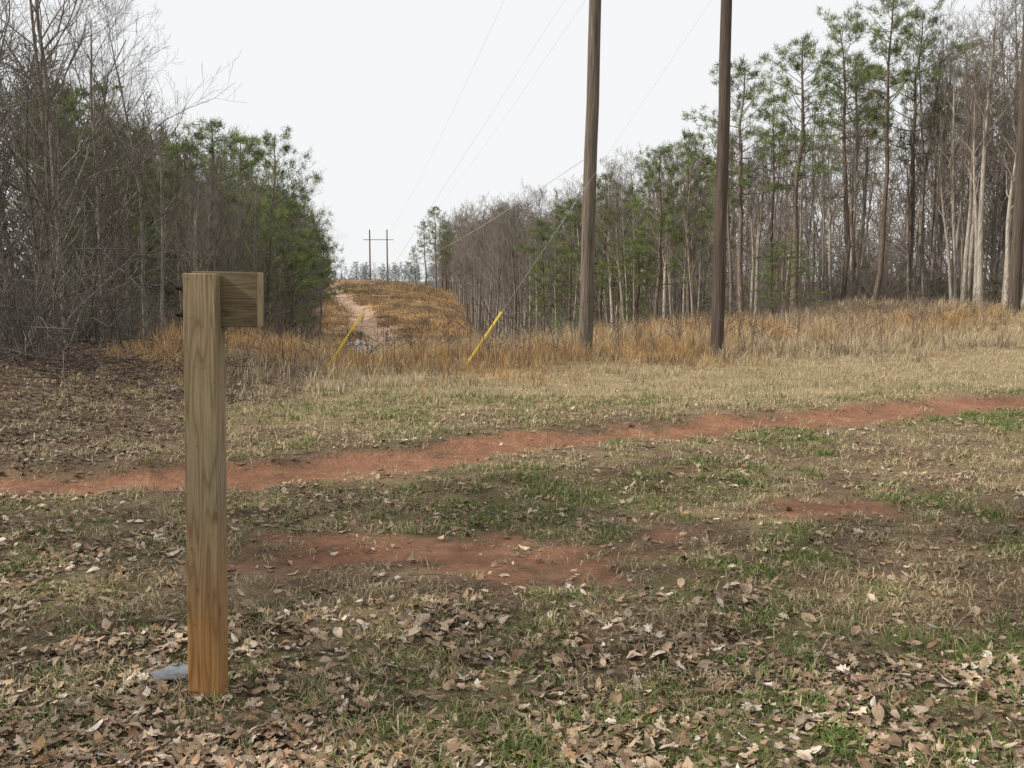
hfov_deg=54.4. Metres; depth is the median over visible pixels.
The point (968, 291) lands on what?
shrub
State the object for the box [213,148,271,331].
bare tree
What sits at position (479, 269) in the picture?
bare tree
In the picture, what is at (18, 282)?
shrub
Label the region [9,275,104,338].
shrub
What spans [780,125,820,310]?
bare tree
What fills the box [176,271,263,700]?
wooden post
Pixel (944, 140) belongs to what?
bare tree
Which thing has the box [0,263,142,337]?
shrub
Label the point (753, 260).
bare tree
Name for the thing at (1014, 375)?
meadow grass
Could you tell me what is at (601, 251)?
bare tree
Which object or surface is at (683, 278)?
bare tree
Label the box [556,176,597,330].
bare tree
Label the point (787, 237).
bare tree
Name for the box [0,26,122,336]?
bare tree
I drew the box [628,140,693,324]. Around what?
bare tree
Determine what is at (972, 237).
bare tree
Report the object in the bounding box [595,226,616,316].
bare tree
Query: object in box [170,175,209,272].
bare tree
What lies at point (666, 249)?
bare tree
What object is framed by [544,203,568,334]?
bare tree
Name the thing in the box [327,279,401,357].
clay track
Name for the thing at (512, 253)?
bare tree
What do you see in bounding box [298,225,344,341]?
pine tree
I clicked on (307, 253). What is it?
bare tree
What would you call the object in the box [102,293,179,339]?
shrub
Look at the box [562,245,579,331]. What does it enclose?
bare tree
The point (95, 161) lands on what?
bare tree
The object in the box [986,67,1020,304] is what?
bare tree
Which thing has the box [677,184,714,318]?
bare tree
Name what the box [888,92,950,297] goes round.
bare tree
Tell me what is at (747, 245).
bare tree
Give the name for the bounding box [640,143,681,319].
bare tree
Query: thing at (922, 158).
pine tree
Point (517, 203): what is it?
power line
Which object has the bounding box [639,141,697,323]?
bare tree
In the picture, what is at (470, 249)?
bare tree
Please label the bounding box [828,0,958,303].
pine tree
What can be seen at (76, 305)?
shrub
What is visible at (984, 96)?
bare tree
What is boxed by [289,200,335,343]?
bare tree
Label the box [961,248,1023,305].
shrub
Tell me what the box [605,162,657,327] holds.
bare tree
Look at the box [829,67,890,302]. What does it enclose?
bare tree
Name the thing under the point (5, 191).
bare tree
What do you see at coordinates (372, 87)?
sky
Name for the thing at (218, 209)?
bare tree
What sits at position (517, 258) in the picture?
bare tree
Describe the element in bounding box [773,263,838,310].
shrub
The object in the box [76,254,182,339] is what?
shrub
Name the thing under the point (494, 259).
bare tree
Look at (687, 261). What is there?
bare tree
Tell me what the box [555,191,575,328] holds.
bare tree
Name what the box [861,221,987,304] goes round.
shrub
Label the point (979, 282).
bare tree
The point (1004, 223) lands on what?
bare tree
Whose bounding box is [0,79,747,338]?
background pines
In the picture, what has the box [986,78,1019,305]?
bare tree
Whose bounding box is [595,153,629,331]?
bare tree
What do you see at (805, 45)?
pine tree
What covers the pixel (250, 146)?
pine tree
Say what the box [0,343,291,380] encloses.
brush pile
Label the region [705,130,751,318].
bare tree
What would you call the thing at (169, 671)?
flat stone
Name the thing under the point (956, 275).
shrub
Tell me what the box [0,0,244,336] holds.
bare tree
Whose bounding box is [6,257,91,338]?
shrub
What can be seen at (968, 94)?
pine tree
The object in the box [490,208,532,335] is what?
bare tree
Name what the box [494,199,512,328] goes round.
bare tree
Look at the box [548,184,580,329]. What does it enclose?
bare tree
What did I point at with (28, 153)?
pine tree
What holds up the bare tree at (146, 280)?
on the ground at (456, 559)
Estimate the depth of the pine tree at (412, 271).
287.59 m
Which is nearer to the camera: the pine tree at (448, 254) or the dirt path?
the dirt path
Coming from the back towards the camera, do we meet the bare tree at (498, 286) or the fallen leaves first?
the bare tree at (498, 286)
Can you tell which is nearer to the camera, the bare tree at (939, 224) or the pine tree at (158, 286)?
the pine tree at (158, 286)
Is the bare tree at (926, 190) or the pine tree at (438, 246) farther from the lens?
the pine tree at (438, 246)
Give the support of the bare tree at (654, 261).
on the ground at (456, 559)
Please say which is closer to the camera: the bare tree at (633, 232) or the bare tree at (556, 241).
the bare tree at (633, 232)
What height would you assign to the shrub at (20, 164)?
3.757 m
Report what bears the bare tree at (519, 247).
on the ground at (456, 559)
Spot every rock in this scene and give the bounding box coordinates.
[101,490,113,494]
[623,422,632,426]
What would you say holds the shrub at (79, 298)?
on the ground at (456, 559)
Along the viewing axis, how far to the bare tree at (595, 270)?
108.67 m
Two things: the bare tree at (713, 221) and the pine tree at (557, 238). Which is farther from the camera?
the pine tree at (557, 238)
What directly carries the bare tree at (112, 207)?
on the ground at (456, 559)
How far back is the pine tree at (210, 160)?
56.52 m
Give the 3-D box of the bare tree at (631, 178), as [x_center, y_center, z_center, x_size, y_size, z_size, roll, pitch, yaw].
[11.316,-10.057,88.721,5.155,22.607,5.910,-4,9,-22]
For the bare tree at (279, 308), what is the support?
on the ground at (456, 559)
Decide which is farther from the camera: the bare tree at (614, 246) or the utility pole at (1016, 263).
the bare tree at (614, 246)
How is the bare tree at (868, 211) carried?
on the ground at (456, 559)
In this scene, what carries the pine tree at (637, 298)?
on the ground at (456, 559)
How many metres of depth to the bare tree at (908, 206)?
47.58 m
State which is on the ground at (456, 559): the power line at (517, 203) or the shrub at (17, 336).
the shrub at (17, 336)
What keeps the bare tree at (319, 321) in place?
on the ground at (456, 559)
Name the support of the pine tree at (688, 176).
on the ground at (456, 559)
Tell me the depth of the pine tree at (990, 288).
46.14 m
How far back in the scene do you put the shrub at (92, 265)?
19.68 m
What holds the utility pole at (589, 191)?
on the ground at (456, 559)
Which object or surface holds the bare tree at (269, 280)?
on the ground at (456, 559)
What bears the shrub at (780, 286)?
on the ground at (456, 559)
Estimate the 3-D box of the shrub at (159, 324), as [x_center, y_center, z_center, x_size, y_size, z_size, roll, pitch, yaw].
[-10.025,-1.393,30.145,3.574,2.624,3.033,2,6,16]
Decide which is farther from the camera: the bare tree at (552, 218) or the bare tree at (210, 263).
the bare tree at (552, 218)
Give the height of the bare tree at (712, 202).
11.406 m
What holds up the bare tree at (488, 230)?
on the ground at (456, 559)
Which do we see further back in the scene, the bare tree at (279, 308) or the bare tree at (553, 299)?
the bare tree at (553, 299)
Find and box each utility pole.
[579,0,600,355]
[710,0,731,356]
[1007,11,1023,315]
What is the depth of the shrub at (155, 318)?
31.92 m
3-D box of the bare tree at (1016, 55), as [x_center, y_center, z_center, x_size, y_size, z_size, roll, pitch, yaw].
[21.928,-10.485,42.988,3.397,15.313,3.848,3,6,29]
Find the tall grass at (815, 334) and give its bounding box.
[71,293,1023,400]
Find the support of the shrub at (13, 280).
on the ground at (456, 559)
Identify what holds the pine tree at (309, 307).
on the ground at (456, 559)
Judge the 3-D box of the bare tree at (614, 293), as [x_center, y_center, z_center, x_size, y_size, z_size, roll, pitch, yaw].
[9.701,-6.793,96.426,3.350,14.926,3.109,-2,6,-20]
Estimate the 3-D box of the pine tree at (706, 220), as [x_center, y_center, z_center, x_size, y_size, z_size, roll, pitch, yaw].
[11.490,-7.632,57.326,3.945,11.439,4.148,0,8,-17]
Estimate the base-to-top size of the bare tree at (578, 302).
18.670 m
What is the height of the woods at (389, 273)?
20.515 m
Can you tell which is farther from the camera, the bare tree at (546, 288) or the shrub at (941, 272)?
the bare tree at (546, 288)
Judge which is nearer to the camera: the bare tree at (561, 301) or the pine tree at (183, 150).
the pine tree at (183, 150)
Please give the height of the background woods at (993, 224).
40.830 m
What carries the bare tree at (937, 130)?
on the ground at (456, 559)
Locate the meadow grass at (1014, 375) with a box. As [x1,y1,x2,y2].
[8,317,1023,463]
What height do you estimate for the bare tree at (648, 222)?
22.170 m
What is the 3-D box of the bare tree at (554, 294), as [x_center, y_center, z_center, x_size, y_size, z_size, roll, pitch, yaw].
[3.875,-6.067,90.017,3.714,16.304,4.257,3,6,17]
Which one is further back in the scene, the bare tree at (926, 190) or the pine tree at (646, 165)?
the pine tree at (646, 165)
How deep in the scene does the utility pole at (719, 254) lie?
20.80 m
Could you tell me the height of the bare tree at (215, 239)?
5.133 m
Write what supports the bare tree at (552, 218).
on the ground at (456, 559)
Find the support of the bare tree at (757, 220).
on the ground at (456, 559)
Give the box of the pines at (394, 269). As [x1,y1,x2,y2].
[332,261,456,288]
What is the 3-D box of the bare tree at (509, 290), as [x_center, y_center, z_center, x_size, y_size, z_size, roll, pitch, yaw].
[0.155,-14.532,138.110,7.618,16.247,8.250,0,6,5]
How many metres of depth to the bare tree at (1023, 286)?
41.67 m
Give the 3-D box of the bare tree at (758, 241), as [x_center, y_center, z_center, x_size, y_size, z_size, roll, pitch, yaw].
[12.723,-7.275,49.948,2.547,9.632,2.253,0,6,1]
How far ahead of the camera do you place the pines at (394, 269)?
487.29 m
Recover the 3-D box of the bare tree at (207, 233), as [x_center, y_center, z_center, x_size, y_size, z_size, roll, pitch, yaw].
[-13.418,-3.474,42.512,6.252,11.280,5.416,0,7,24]
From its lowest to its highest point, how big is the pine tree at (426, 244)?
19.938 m
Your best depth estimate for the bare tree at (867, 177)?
54.75 m
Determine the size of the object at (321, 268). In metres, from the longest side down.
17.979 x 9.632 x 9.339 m
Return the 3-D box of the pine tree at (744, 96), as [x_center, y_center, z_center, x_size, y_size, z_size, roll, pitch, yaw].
[11.205,-9.412,50.810,6.011,14.447,5.933,1,6,12]
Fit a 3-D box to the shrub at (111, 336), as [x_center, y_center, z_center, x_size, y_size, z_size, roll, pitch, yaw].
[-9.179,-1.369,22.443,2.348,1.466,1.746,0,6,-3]
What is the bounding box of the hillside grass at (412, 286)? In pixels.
[312,276,483,356]
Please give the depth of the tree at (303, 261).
68.88 m
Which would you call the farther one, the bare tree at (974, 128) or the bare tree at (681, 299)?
the bare tree at (681, 299)
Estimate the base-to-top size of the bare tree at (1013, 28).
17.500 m
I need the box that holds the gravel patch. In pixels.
[338,340,380,355]
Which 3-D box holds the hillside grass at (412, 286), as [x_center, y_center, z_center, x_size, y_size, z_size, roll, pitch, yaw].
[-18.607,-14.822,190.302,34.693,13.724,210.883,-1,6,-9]
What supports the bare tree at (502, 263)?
on the ground at (456, 559)
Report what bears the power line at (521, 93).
attached to the transmission structure
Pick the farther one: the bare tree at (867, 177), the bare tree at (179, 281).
the bare tree at (867, 177)
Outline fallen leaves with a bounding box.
[0,338,1023,767]
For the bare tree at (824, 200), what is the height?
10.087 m
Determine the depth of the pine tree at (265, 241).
45.82 m
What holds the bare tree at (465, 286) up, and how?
on the ground at (456, 559)
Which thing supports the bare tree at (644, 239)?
on the ground at (456, 559)
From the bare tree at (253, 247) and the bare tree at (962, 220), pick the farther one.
the bare tree at (962, 220)
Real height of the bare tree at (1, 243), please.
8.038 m
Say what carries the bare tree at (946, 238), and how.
on the ground at (456, 559)
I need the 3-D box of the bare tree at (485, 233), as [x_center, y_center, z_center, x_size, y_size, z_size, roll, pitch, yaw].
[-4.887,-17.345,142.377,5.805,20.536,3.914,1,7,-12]
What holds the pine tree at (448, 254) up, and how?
on the ground at (456, 559)
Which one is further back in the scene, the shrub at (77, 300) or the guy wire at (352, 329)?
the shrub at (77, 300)
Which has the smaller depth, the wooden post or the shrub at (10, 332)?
the wooden post
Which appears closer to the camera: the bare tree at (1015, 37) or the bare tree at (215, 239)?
the bare tree at (215, 239)
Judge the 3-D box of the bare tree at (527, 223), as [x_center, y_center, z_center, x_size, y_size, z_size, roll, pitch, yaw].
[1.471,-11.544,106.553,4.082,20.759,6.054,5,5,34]
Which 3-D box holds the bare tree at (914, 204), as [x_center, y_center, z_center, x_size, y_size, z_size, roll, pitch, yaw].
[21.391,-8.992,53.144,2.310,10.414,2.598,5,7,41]
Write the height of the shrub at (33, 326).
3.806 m
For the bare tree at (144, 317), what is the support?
on the ground at (456, 559)
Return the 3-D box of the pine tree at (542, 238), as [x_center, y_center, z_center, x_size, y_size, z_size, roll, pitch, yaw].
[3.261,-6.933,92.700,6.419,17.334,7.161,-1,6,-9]
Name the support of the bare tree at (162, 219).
on the ground at (456, 559)
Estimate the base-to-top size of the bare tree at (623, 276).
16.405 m
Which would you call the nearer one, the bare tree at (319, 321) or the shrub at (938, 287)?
the shrub at (938, 287)
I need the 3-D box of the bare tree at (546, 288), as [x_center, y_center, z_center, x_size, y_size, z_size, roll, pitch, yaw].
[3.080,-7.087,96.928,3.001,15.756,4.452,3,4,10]
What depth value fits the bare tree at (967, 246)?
45.84 m
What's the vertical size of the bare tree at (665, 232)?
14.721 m
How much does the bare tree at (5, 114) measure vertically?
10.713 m
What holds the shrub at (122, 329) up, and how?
on the ground at (456, 559)
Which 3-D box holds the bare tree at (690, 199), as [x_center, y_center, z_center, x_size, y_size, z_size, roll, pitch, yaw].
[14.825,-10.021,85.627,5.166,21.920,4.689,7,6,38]
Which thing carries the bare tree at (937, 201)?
on the ground at (456, 559)
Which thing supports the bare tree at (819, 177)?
on the ground at (456, 559)
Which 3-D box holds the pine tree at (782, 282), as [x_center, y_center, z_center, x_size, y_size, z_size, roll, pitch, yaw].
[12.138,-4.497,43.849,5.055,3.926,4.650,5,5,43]
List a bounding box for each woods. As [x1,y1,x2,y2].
[0,21,1021,341]
[333,263,449,287]
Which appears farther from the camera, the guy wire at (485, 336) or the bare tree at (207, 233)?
the bare tree at (207, 233)
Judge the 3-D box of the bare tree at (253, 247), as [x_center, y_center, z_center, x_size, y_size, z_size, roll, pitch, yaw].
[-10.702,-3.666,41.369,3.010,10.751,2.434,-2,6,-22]
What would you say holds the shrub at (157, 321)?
on the ground at (456, 559)
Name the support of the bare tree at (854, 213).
on the ground at (456, 559)
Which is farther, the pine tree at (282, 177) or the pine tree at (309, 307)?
the pine tree at (309, 307)
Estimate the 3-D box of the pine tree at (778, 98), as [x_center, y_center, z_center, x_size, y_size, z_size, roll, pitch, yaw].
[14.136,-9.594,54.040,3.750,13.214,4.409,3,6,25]
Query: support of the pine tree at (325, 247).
on the ground at (456, 559)
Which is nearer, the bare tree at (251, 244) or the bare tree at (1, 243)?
the bare tree at (1, 243)
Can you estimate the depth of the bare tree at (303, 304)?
86.49 m
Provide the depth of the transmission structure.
282.55 m
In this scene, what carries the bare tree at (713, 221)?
on the ground at (456, 559)
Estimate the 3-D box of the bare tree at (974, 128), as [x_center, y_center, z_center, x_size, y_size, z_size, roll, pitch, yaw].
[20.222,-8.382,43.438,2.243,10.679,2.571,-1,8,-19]
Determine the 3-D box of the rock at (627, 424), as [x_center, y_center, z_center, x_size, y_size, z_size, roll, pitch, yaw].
[1.200,0.426,10.342,0.106,0.047,0.096,-3,5,18]
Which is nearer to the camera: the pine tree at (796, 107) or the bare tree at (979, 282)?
the bare tree at (979, 282)
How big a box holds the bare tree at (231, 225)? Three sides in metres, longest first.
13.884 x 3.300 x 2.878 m
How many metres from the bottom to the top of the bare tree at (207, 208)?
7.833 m
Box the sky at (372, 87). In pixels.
[0,0,1023,281]
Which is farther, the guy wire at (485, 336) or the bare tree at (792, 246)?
the bare tree at (792, 246)
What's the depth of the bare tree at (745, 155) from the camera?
64.08 m
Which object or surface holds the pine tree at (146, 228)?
on the ground at (456, 559)
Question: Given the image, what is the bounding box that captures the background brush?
[362,226,1023,339]
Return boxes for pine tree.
[0,85,56,329]
[0,96,111,285]
[16,88,164,330]
[43,191,166,326]
[60,118,192,330]
[122,129,256,328]
[130,116,274,270]
[165,146,281,335]
[191,128,313,335]
[212,187,294,337]
[231,125,334,343]
[235,176,310,332]
[250,181,333,331]
[251,197,360,336]
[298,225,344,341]
[307,235,345,332]
[404,245,423,283]
[410,221,442,285]
[418,205,454,288]
[429,220,455,289]
[442,232,456,292]
[513,217,575,337]
[532,197,615,339]
[555,169,640,326]
[579,182,662,320]
[594,200,677,329]
[599,143,728,323]
[654,128,730,322]
[672,51,791,316]
[679,156,751,313]
[728,238,833,316]
[734,31,857,312]
[746,86,812,314]
[790,49,907,281]
[793,6,928,302]
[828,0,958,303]
[853,0,969,299]
[890,2,969,302]
[907,30,1015,263]
[938,0,1008,266]
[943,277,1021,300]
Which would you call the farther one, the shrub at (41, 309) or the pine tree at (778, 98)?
the pine tree at (778, 98)
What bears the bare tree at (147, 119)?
on the ground at (456, 559)
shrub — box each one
[0,92,232,349]
[0,131,78,354]
[0,135,195,396]
[0,161,128,353]
[0,173,146,341]
[0,195,69,344]
[0,217,60,345]
[0,217,115,360]
[0,260,131,337]
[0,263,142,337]
[1,194,182,339]
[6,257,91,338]
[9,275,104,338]
[10,216,159,343]
[13,254,152,338]
[15,288,113,337]
[74,295,162,338]
[75,249,177,340]
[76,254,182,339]
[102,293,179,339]
[109,302,182,338]
[119,299,180,338]
[126,266,254,337]
[691,279,789,321]
[734,240,825,312]
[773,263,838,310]
[853,264,912,301]
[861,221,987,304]
[884,233,996,302]
[913,241,996,301]
[915,265,957,301]
[924,267,973,299]
[956,272,998,304]
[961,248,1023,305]
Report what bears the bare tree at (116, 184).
on the ground at (456, 559)
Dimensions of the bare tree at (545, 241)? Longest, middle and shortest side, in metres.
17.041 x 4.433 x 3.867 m
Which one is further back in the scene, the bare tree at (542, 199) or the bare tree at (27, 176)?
the bare tree at (542, 199)
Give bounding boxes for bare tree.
[0,0,49,181]
[0,0,94,251]
[0,0,111,139]
[0,0,166,342]
[0,0,188,338]
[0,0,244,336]
[0,20,124,337]
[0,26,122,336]
[0,42,136,349]
[28,65,210,303]
[41,0,246,339]
[61,91,169,337]
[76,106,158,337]
[91,151,211,336]
[116,98,173,334]
[127,147,267,284]
[134,104,194,338]
[137,139,180,268]
[144,169,214,339]
[150,164,283,338]
[157,180,287,336]
[164,174,217,270]
[165,143,227,271]
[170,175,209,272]
[170,182,293,337]
[181,154,225,270]
[189,184,220,270]
[190,183,232,270]
[196,149,251,339]
[197,213,264,333]
[201,169,252,329]
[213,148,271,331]
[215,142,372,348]
[219,165,287,335]
[226,168,324,343]
[237,180,282,337]
[252,210,321,340]
[254,189,302,337]
[254,202,298,336]
[260,223,345,350]
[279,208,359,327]
[283,222,328,337]
[286,166,334,344]
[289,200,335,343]
[445,216,478,320]
[450,202,516,317]
[456,193,519,291]
[462,191,490,329]
[462,220,519,339]
[476,221,492,325]
[486,208,510,335]
[490,205,524,337]
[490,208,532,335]
[493,208,514,331]
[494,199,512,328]
[496,222,522,333]
[500,192,559,326]
[504,199,530,332]
[507,204,551,331]
[508,231,536,322]
[509,182,538,338]
[511,209,548,328]
[513,185,564,332]
[515,256,537,326]
[516,184,553,317]
[518,214,598,334]
[521,218,568,335]
[524,186,561,331]
[531,240,553,330]
[535,228,576,334]
[539,248,567,335]
[543,192,558,330]
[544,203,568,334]
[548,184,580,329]
[551,186,607,309]
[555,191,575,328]
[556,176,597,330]
[557,256,576,308]
[558,194,602,304]
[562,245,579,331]
[594,191,613,335]
[594,201,614,333]
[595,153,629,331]
[595,198,626,312]
[595,210,610,288]
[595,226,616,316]
[596,151,639,327]
[596,181,649,316]
[599,242,635,324]
[600,246,619,320]
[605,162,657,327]
[606,183,651,308]
[608,186,646,328]
[608,222,644,317]
[611,144,659,320]
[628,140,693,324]
[633,154,664,324]
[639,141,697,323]
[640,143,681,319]
[642,207,663,306]
[646,165,683,315]
[647,128,709,320]
[655,201,683,320]
[657,155,703,323]
[662,143,713,301]
[669,198,712,305]
[671,198,711,322]
[673,192,701,286]
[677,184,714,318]
[680,198,702,312]
[698,151,744,245]
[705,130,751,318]
[705,194,736,260]
[727,157,770,319]
[728,119,762,304]
[732,184,761,299]
[741,142,789,318]
[746,134,785,313]
[772,174,807,298]
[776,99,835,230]
[777,198,809,309]
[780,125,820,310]
[787,100,836,297]
[801,133,829,308]
[808,133,849,299]
[811,142,841,306]
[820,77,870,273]
[827,54,879,301]
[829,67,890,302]
[835,112,869,299]
[841,85,892,293]
[842,119,896,288]
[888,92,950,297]
[889,118,931,280]
[892,124,927,302]
[899,40,977,303]
[913,59,959,293]
[918,1,979,299]
[918,35,985,299]
[919,103,969,198]
[919,135,958,301]
[922,22,992,296]
[928,165,964,291]
[934,69,1002,303]
[938,64,1006,301]
[943,0,1023,306]
[947,67,1001,305]
[948,165,973,296]
[961,51,1012,167]
[977,0,1023,293]
[979,1,1020,289]
[980,0,1023,292]
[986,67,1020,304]
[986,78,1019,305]
[996,3,1023,137]
[996,115,1017,294]
[1011,28,1023,304]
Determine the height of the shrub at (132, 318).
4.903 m
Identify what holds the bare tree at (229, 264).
on the ground at (456, 559)
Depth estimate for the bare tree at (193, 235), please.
26.39 m
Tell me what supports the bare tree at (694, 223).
on the ground at (456, 559)
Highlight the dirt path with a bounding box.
[0,396,1023,494]
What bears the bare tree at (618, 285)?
on the ground at (456, 559)
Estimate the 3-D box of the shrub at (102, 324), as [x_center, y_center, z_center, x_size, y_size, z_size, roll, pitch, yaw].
[-7.598,-1.718,17.872,3.296,2.455,3.128,-1,6,-8]
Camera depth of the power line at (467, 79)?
40.25 m
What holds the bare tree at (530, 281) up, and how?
on the ground at (456, 559)
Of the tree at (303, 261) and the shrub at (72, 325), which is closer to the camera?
the shrub at (72, 325)
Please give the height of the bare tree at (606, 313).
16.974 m
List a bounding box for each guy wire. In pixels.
[328,1,563,366]
[468,14,701,361]
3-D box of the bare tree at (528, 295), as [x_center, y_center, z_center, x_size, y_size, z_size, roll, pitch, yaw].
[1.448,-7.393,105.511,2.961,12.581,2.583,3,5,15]
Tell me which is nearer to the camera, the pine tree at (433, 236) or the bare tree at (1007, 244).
the bare tree at (1007, 244)
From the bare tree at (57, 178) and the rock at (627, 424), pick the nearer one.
the rock at (627, 424)
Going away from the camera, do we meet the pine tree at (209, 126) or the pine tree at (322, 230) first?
the pine tree at (209, 126)
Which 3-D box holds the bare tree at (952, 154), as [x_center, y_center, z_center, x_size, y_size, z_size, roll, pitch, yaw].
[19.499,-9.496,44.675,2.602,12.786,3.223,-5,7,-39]
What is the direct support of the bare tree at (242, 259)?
on the ground at (456, 559)
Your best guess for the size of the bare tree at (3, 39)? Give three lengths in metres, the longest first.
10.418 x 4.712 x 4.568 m
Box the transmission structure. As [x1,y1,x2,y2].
[363,230,393,281]
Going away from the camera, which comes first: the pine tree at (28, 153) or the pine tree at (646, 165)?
the pine tree at (28, 153)
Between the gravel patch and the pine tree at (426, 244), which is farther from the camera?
the pine tree at (426, 244)
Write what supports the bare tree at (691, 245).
on the ground at (456, 559)
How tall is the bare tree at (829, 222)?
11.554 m
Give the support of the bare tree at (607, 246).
on the ground at (456, 559)
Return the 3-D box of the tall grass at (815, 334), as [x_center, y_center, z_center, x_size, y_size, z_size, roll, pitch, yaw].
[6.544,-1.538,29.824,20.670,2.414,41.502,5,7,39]
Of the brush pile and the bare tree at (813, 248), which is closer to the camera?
the brush pile
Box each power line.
[393,159,583,257]
[394,1,503,224]
[397,1,584,245]
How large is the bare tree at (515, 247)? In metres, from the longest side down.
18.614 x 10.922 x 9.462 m
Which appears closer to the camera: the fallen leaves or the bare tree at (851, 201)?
the fallen leaves
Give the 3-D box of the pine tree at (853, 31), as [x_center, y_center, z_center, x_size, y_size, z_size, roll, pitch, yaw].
[16.638,-11.137,49.495,6.365,15.430,5.914,-4,4,-13]
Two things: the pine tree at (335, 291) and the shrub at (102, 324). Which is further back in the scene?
the pine tree at (335, 291)
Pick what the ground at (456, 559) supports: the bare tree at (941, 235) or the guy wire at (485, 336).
the bare tree at (941, 235)
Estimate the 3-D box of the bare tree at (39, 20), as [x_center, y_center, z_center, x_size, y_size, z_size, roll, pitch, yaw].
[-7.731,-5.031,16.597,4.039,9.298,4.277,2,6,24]
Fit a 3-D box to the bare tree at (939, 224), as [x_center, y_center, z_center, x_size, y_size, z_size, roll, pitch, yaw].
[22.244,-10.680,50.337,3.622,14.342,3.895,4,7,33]
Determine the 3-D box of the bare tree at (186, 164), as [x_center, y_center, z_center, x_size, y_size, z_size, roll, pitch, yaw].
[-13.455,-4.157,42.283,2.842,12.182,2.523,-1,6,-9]
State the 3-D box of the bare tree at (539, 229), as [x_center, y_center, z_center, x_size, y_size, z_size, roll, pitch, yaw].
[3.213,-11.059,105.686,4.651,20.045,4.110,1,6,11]
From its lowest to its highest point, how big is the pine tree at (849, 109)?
17.004 m
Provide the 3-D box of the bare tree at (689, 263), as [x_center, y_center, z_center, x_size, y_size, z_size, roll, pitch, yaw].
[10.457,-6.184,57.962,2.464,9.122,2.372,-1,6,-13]
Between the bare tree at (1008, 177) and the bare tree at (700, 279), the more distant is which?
the bare tree at (700, 279)
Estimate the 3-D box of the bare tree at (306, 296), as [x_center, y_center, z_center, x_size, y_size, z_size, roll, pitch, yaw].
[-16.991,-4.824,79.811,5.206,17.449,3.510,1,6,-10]
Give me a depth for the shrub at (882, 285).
48.38 m
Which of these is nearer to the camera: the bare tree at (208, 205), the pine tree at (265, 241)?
the bare tree at (208, 205)
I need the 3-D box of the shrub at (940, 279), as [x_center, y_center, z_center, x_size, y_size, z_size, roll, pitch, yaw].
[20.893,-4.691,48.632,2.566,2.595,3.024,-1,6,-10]
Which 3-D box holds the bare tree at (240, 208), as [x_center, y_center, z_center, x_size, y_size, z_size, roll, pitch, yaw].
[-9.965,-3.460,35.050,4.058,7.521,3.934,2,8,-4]
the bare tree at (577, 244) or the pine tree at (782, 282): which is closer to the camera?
the pine tree at (782, 282)
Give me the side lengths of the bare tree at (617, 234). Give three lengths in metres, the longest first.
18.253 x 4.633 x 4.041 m
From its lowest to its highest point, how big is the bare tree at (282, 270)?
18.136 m
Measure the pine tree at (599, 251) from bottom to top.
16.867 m
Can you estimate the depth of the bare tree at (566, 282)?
91.31 m
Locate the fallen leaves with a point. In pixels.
(452, 744)
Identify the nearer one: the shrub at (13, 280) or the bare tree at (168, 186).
the shrub at (13, 280)
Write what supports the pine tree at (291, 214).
on the ground at (456, 559)
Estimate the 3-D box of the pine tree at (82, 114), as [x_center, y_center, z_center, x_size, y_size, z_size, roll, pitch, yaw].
[-14.611,-4.854,35.462,4.135,11.131,4.871,6,10,36]
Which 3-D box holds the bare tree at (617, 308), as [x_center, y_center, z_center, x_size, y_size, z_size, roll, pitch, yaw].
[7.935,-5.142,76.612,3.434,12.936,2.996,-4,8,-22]
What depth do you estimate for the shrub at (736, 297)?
52.90 m
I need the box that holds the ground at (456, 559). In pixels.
[0,279,1023,767]
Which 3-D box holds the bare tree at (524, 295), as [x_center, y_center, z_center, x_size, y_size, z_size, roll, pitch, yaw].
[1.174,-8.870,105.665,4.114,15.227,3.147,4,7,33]
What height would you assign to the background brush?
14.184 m
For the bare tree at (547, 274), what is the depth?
93.34 m
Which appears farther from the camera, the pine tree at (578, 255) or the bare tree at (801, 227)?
the pine tree at (578, 255)
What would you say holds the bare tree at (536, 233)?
on the ground at (456, 559)
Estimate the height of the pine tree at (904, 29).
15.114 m
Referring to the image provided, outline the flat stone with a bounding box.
[150,663,187,680]

